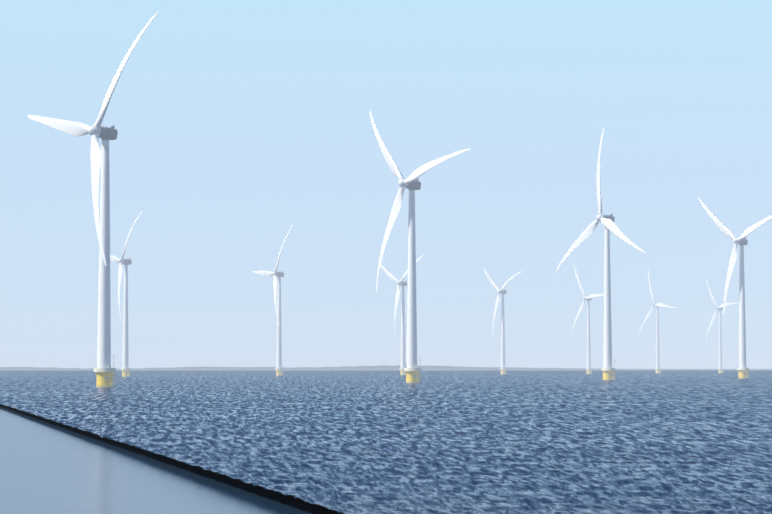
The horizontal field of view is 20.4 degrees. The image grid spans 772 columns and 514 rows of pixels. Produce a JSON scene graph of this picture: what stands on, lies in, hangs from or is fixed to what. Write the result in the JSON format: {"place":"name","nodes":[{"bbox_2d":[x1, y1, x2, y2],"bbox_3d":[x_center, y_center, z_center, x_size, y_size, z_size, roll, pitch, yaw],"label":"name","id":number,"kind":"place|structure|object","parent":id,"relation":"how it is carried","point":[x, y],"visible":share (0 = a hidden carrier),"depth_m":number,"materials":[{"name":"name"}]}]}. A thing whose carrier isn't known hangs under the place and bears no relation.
{"place":"outdoors","nodes":[
{"label":"outdoors","id":0,"kind":"place"},
{"bbox_2d":[0,404,343,513],"bbox_3d":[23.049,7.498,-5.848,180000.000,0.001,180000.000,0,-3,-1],"label":"boat deck","id":1,"kind":"object","parent":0,"point":[48,466],"depth_m":147.99,"materials":[{"name":"grey metal"}]},
{"bbox_2d":[0,365,594,368],"bbox_3d":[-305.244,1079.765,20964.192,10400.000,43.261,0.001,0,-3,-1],"label":"shore","id":2,"kind":"structure","parent":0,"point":[397,367],"depth_m":20961.59,"materials":[{"name":"grey"}]},
{"bbox_2d":[0,0,771,368],"bbox_3d":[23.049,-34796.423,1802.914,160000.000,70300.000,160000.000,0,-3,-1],"label":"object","id":3,"kind":"object","parent":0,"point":[244,142],"visible":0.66,"depth_m":79863.96,"materials":[{"name":"blue"}]},
{"bbox_2d":[0,369,771,513],"bbox_3d":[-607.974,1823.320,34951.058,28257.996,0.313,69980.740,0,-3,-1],"label":"sea","id":4,"kind":"structure","parent":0,"point":[521,441],"depth_m":235.09,"materials":[{"name":"blue liquid"}]},
{"bbox_2d":[27,12,157,386],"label":"turbine","id":5,"kind":"object","parent":4,"relation":"in","point":[103,370],"visible":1,"depth_m":798.78,"materials":[{"name":"white paint"}]},
{"bbox_2d":[110,210,142,376],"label":"turbine","id":6,"kind":"object","parent":4,"relation":"in","point":[125,369],"visible":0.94,"depth_m":1768.34,"materials":[{"name":"white paint"}]},
{"bbox_2d":[252,225,292,375],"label":"turbine","id":7,"kind":"object","parent":4,"relation":"in","point":[279,369],"visible":0.98,"depth_m":2004.78,"materials":[{"name":"white paint"}]},
{"bbox_2d":[378,254,424,374],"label":"turbine","id":8,"kind":"object","parent":4,"relation":"in","point":[402,284],"visible":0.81,"depth_m":2227.96,"materials":[{"name":"white paint"}]},
{"bbox_2d":[370,110,469,382],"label":"turbine","id":9,"kind":"object","parent":4,"relation":"in","point":[411,183],"visible":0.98,"depth_m":1026.37,"materials":[{"name":"white paint"}]},
{"bbox_2d":[484,268,521,373],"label":"turbine","id":10,"kind":"object","parent":4,"relation":"in","point":[503,369],"visible":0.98,"depth_m":2472.70,"materials":[{"name":"white paint"}]},
{"bbox_2d":[571,263,603,373],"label":"turbine","id":11,"kind":"object","parent":4,"relation":"in","point":[589,368],"visible":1,"depth_m":2702.26,"materials":[{"name":"white paint"}]},
{"bbox_2d":[555,129,644,379],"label":"turbine","id":12,"kind":"object","parent":4,"relation":"in","point":[607,369],"visible":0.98,"depth_m":1262.41,"materials":[{"name":"white paint"}]},
{"bbox_2d":[638,269,677,372],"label":"turbine","id":13,"kind":"object","parent":4,"relation":"in","point":[657,368],"visible":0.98,"depth_m":2971.56,"materials":[{"name":"white paint"}]},
{"bbox_2d":[706,279,738,372],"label":"turbine","id":14,"kind":"object","parent":4,"relation":"in","point":[720,308],"visible":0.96,"depth_m":3133.10,"materials":[{"name":"white paint"}]},
{"bbox_2d":[698,197,771,377],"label":"turbine","id":15,"kind":"object","parent":4,"relation":"in","point":[742,369],"visible":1,"depth_m":1489.11,"materials":[{"name":"white paint"}]}
]}

